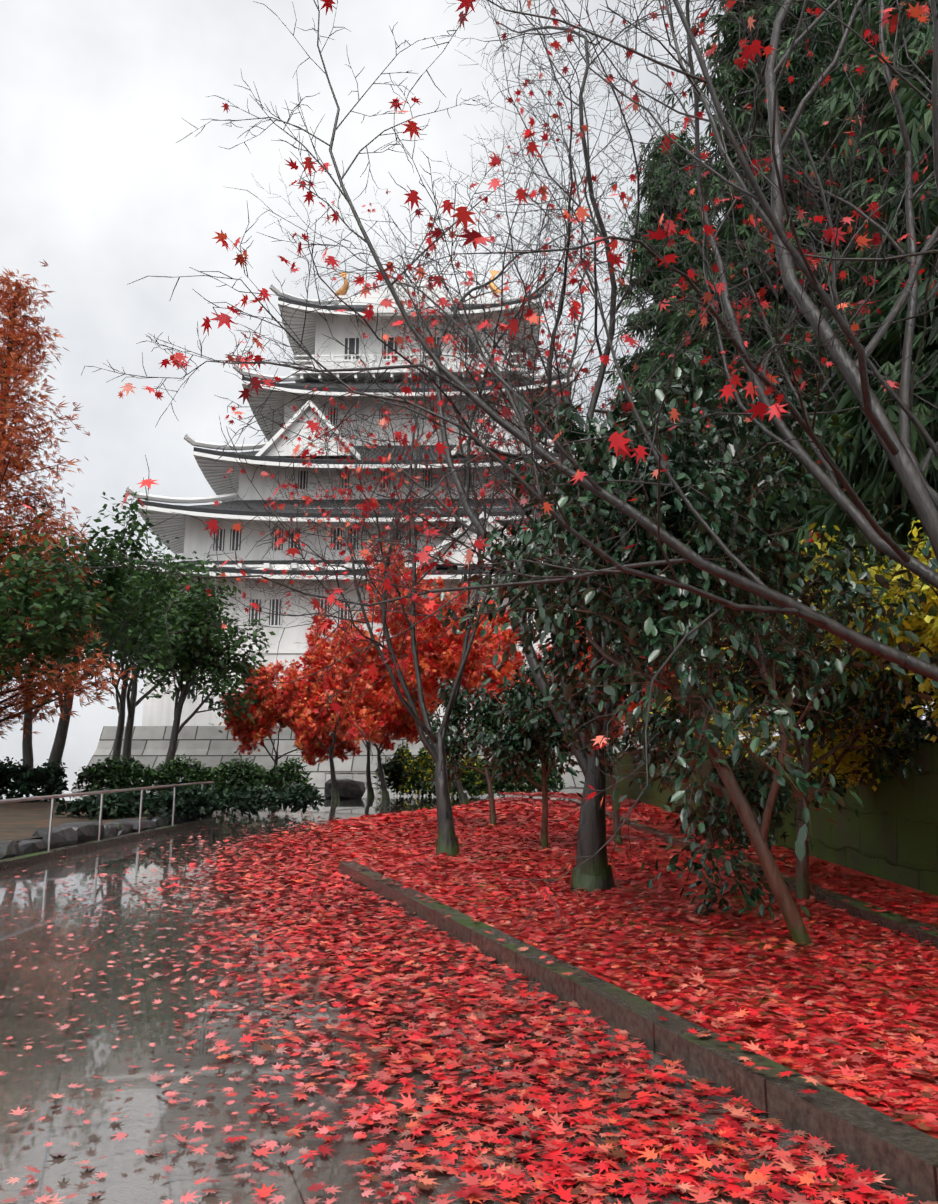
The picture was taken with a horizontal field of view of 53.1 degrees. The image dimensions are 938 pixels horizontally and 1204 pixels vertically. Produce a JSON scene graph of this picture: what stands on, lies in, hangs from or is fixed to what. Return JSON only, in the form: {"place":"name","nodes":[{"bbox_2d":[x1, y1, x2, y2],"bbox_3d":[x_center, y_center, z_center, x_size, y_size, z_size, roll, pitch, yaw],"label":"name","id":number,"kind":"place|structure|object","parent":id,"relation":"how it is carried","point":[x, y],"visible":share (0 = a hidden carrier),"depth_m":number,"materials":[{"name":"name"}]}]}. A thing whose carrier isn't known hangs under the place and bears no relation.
{"place":"outdoors","nodes":[
{"label":"outdoors","id":0,"kind":"place"},
{"bbox_2d":[334,270,500,294],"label":"roof ornaments","id":1,"kind":"object","parent":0,"point":[492,272],"visible":0.56,"depth_m":58.74},
{"bbox_2d":[0,786,917,1203],"bbox_3d":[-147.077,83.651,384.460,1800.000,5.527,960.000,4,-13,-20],"label":"paved ground","id":2,"kind":"structure","parent":0,"point":[132,1176],"depth_m":4.68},
{"bbox_2d":[0,514,22,695],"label":"green tree","id":3,"kind":"object","parent":2,"relation":"on","point":[1,579],"visible":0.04,"depth_m":26.67,"materials":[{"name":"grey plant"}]},
{"bbox_2d":[1,526,116,788],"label":"green tree","id":4,"kind":"object","parent":2,"relation":"on","point":[27,752],"visible":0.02,"depth_m":30.00,"materials":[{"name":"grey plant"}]},
{"bbox_2d":[0,800,174,840],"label":"soil bed","id":5,"kind":"object","parent":2,"relation":"on","point":[22,821],"depth_m":16.26,"materials":[{"name":"brown soil"}]},
{"bbox_2d":[0,756,68,802],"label":"hedge","id":6,"kind":"object","parent":5,"relation":"on","point":[24,778],"visible":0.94,"depth_m":21.24,"materials":[{"name":"green plant"}]},
{"bbox_2d":[0,519,116,693],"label":"green tree","id":7,"kind":"object","parent":5,"relation":"on","point":[61,615],"visible":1,"depth_m":18.19,"materials":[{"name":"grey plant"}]},
{"bbox_2d":[0,259,134,739],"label":"metasequoia tree","id":8,"kind":"object","parent":5,"relation":"on","point":[12,356],"visible":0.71,"depth_m":22.45,"materials":[{"name":"orange plant"}]},
{"bbox_2d":[53,782,325,821],"bbox_3d":[-5.237,4.028,18.943,1.360,0.901,6.591,-7,-14,30],"label":"hedge","id":9,"kind":"object","parent":5,"relation":"on","point":[188,802],"visible":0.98,"depth_m":18.30,"materials":[{"name":"green plant"}]},
{"bbox_2d":[72,751,318,799],"bbox_3d":[-6.839,4.548,23.954,6.029,1.407,2.183,9,-15,-36],"label":"hedge","id":10,"kind":"object","parent":5,"relation":"on","point":[170,772],"visible":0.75,"depth_m":23.44,"materials":[{"name":"green plant"}]},
{"bbox_2d":[0,491,206,794],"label":"green tree","id":11,"kind":"object","parent":2,"relation":"on","point":[116,592],"visible":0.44,"depth_m":26.55,"materials":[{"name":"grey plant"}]},
{"bbox_2d":[0,807,210,859],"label":"rock wall","id":12,"kind":"structure","parent":2,"relation":"on","point":[68,834],"depth_m":13.86,"materials":[{"name":"grey stone"}]},
{"bbox_2d":[0,817,215,871],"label":"stone kerb","id":13,"kind":"structure","parent":2,"relation":"on","point":[7,864],"depth_m":13.81,"materials":[{"name":"grey stone"}]},
{"bbox_2d":[0,781,214,851],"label":"steel handrail","id":14,"kind":"object","parent":13,"relation":"on","point":[53,797],"visible":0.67,"depth_m":14.20,"materials":[{"name":"silver metal"}]},
{"bbox_2d":[49,534,240,787],"bbox_3d":[-12.436,2.199,34.631,8.451,9.480,8.902,4,-13,-20],"label":"green tree","id":15,"kind":"object","parent":2,"relation":"on","point":[132,703],"visible":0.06,"depth_m":34.05,"materials":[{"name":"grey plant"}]},
{"bbox_2d":[76,533,223,759],"bbox_3d":[-13.923,2.251,38.433,5.458,10.710,6.606,8,-14,-33],"label":"green tree","id":16,"kind":"object","parent":2,"relation":"on","point":[120,727],"visible":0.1,"depth_m":37.93,"materials":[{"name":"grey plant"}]},
{"bbox_2d":[5,811,342,877],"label":"fallen leaves","id":17,"kind":"object","parent":2,"relation":"on","point":[104,874],"visible":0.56,"depth_m":13.81,"materials":[{"name":"red plant"}]},
{"bbox_2d":[129,546,275,794],"bbox_3d":[-9.026,2.289,31.414,4.937,8.207,4.105,-3,-12,15],"label":"green tree","id":18,"kind":"object","parent":2,"relation":"on","point":[197,616],"visible":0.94,"depth_m":31.19,"materials":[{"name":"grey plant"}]},
{"bbox_2d":[0,873,439,1203],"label":"fallen leaves","id":19,"kind":"object","parent":2,"relation":"on","point":[271,1144],"visible":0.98,"depth_m":4.22,"materials":[{"name":"red leaf"}]},
{"bbox_2d":[218,659,361,788],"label":"red maple tree","id":20,"kind":"object","parent":2,"relation":"on","point":[275,708],"visible":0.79,"depth_m":33.55,"materials":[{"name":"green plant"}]},
{"bbox_2d":[290,631,393,796],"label":"red maple tree","id":21,"kind":"object","parent":2,"relation":"on","point":[370,791],"visible":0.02,"depth_m":36.77,"materials":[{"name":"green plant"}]},
{"bbox_2d":[324,779,365,798],"bbox_3d":[-4.591,6.934,34.605,1.597,0.827,0.908,4,-13,-20],"label":"boulder","id":22,"kind":"object","parent":2,"relation":"on","point":[350,789],"visible":0.75,"depth_m":34.27,"materials":[{"name":"grey stone"}]},
{"bbox_2d":[324,773,377,797],"bbox_3d":[-4.502,7.056,36.168,0.050,1.006,3.848,-5,-13,24],"label":"railing","id":23,"kind":"object","parent":2,"relation":"on","point":[352,778],"visible":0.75,"depth_m":36.51,"materials":[{"name":"silver metal"}]},
{"bbox_2d":[274,608,434,800],"bbox_3d":[-4.030,3.275,31.568,5.161,7.009,5.397,4,-13,-20],"label":"red maple tree","id":24,"kind":"object","parent":2,"relation":"on","point":[306,691],"visible":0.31,"depth_m":31.29,"materials":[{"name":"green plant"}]},
{"bbox_2d":[71,288,666,794],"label":"castle walls","id":25,"kind":"structure","parent":2,"relation":"on","point":[203,740],"depth_m":47.66,"materials":[{"name":"white paint"}]},
{"bbox_2d":[101,278,613,699],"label":"roof trim","id":26,"kind":"structure","parent":25,"relation":"attached to","point":[300,376],"depth_m":48.80,"materials":[{"name":"white paint"}]},
{"bbox_2d":[115,301,603,579],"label":"castle soffits","id":27,"kind":"object","parent":25,"relation":"attached to","point":[214,471],"visible":0.04,"depth_m":51.75,"materials":[{"name":"white paint"}]},
{"bbox_2d":[186,337,575,787],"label":"windows","id":28,"kind":"structure","parent":25,"relation":"in","point":[352,344],"depth_m":47.78,"materials":[{"name":"grey glass"}]},
{"bbox_2d":[313,619,445,801],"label":"red maple tree","id":29,"kind":"object","parent":2,"relation":"on","point":[403,716],"visible":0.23,"depth_m":29.88,"materials":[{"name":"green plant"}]},
{"bbox_2d":[327,533,529,804],"bbox_3d":[-0.906,2.160,28.793,6.661,8.310,6.996,10,-15,-38],"label":"red maple tree","id":30,"kind":"object","parent":2,"relation":"on","point":[440,657],"visible":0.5,"depth_m":27.61,"materials":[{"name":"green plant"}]},
{"bbox_2d":[372,742,494,797],"bbox_3d":[-1.472,6.937,38.475,4.311,2.438,3.634,7,-14,-29],"label":"bush","id":31,"kind":"object","parent":2,"relation":"on","point":[401,766],"visible":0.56,"depth_m":37.62,"materials":[{"name":"green plant"}]},
{"bbox_2d":[409,663,525,825],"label":"camellia tree","id":32,"kind":"object","parent":2,"relation":"on","point":[483,714],"visible":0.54,"depth_m":18.68,"materials":[{"name":"green plant"}]},
{"bbox_2d":[21,0,937,938],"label":"maple tree","id":33,"kind":"object","parent":2,"relation":"on","point":[909,470],"visible":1,"depth_m":5.38,"materials":[{"name":"red plant"}]},
{"bbox_2d":[156,820,850,917],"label":"fallen leaves","id":34,"kind":"object","parent":2,"relation":"on","point":[299,843],"visible":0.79,"depth_m":12.07,"materials":[{"name":"red plant"}]},
{"bbox_2d":[462,756,566,796],"bbox_3d":[1.754,7.396,39.748,4.596,2.049,3.212,3,-12,-13],"label":"bush","id":35,"kind":"object","parent":2,"relation":"on","point":[506,785],"visible":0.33,"depth_m":39.01,"materials":[{"name":"green plant"}]},
{"bbox_2d":[172,871,937,1203],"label":"fallen leaves","id":36,"kind":"object","parent":2,"relation":"on","point":[636,1143],"visible":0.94,"depth_m":4.90,"materials":[{"name":"red plant"}]},
{"bbox_2d":[525,641,690,751],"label":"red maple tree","id":37,"kind":"object","parent":2,"relation":"on","point":[621,750],"depth_m":32.95,"materials":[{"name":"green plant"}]},
{"bbox_2d":[338,799,937,1203],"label":"stone kerb","id":38,"kind":"structure","parent":2,"relation":"on","point":[902,1156],"depth_m":4.64,"materials":[{"name":"grey stone"}]},
{"bbox_2d":[0,0,933,785],"label":"sky","id":39,"kind":"structure","parent":0,"point":[97,185],"materials":[{"name":"white"}]},
{"bbox_2d":[317,795,937,1138],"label":"leaf bed ground","id":40,"kind":"structure","parent":0,"point":[881,1072],"depth_m":7.16,"materials":[{"name":"red plant"}]},
{"bbox_2d":[185,187,712,856],"bbox_3d":[-0.439,-1.958,15.130,7.600,12.114,7.261,4,-13,-20],"label":"maple tree","id":41,"kind":"object","parent":40,"relation":"on","point":[447,841],"visible":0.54,"depth_m":14.14,"materials":[{"name":"red plant"}]},
{"bbox_2d":[251,791,679,836],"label":"fallen leaves","id":42,"kind":"object","parent":40,"relation":"on","point":[527,805],"visible":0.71,"depth_m":20.79,"materials":[{"name":"red plant"}]},
{"bbox_2d":[464,658,587,850],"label":"camellia tree","id":43,"kind":"object","parent":40,"relation":"on","point":[514,751],"visible":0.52,"depth_m":13.86,"materials":[{"name":"green plant"}]},
{"bbox_2d":[225,0,935,894],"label":"maple tree","id":44,"kind":"object","parent":40,"relation":"on","point":[593,874],"visible":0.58,"depth_m":10.87,"materials":[{"name":"red plant"}]},
{"bbox_2d":[516,619,690,741],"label":"tree","id":45,"kind":"object","parent":40,"relation":"on","point":[633,704],"visible":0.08,"depth_m":25.32,"materials":[{"name":"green plant"}]},
{"bbox_2d":[519,609,740,845],"bbox_3d":[2.446,1.966,15.852,3.485,4.263,3.389,4,-13,-20],"label":"camellia tree","id":46,"kind":"object","parent":40,"relation":"on","point":[618,649],"visible":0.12,"depth_m":15.50,"materials":[{"name":"green plant"}]},
{"bbox_2d":[423,333,937,947],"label":"camellia tree","id":47,"kind":"object","parent":40,"relation":"on","point":[749,807],"visible":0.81,"depth_m":7.39,"materials":[{"name":"green plant"}]},
{"bbox_2d":[726,557,901,796],"bbox_3d":[4.241,0.996,11.648,2.288,2.791,3.119,4,-13,-20],"label":"yellow shrub","id":48,"kind":"object","parent":40,"relation":"on","point":[848,758],"visible":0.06,"depth_m":10.71,"materials":[{"name":"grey plant"}]},
{"bbox_2d":[712,589,937,900],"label":"camellia tree","id":49,"kind":"object","parent":40,"relation":"on","point":[916,723],"visible":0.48,"depth_m":9.68,"materials":[{"name":"green plant"}]},
{"bbox_2d":[792,521,937,770],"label":"yellow shrub","id":50,"kind":"object","parent":40,"relation":"on","point":[913,619],"visible":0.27,"depth_m":9.27,"materials":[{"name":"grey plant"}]},
{"bbox_2d":[889,520,937,653],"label":"yellow shrub","id":51,"kind":"object","parent":40,"relation":"on","point":[932,597],"visible":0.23,"depth_m":7.99,"materials":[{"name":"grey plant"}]},
{"bbox_2d":[723,718,937,747],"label":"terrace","id":52,"kind":"structure","parent":0,"point":[789,743],"depth_m":18.89,"materials":[{"name":"stone"}]},
{"bbox_2d":[578,121,792,737],"bbox_3d":[6.532,-5.288,27.671,6.731,19.004,7.048,4,-13,-20],"label":"conifer tree","id":53,"kind":"object","parent":52,"relation":"on","point":[640,264],"visible":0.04,"depth_m":27.87,"materials":[{"name":"green plant"}]},
{"bbox_2d":[628,642,799,764],"bbox_3d":[4.902,1.698,16.834,3.500,2.494,2.792,4,-13,-20],"label":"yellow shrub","id":54,"kind":"object","parent":52,"relation":"on","point":[668,697],"depth_m":16.94,"materials":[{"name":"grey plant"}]},
{"bbox_2d":[651,583,854,764],"bbox_3d":[4.764,1.095,14.121,3.178,2.815,2.863,4,-13,-20],"label":"yellow shrub","id":55,"kind":"object","parent":52,"relation":"on","point":[747,735],"depth_m":13.90,"materials":[{"name":"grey plant"}]},
{"bbox_2d":[624,0,916,739],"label":"conifer tree","id":56,"kind":"object","parent":52,"relation":"on","point":[784,94],"visible":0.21,"depth_m":18.47,"materials":[{"name":"green plant"}]},
{"bbox_2d":[606,743,937,895],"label":"retaining wall","id":57,"kind":"structure","parent":52,"relation":"on","point":[890,833],"depth_m":10.53,"materials":[{"name":"green concrete"}]},
{"bbox_2d":[710,0,890,726],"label":"conifer tree","id":58,"kind":"object","parent":52,"relation":"on","point":[835,13],"depth_m":23.26,"materials":[{"name":"green plant"}]},
{"bbox_2d":[782,0,932,588],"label":"conifer tree","id":59,"kind":"object","parent":52,"relation":"on","point":[902,539],"visible":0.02,"depth_m":15.32,"materials":[{"name":"green plant"}]},
{"bbox_2d":[783,0,937,560],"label":"conifer tree","id":60,"kind":"object","parent":52,"relation":"on","point":[857,425],"visible":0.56,"depth_m":10.59,"materials":[{"name":"green plant"}]}
]}

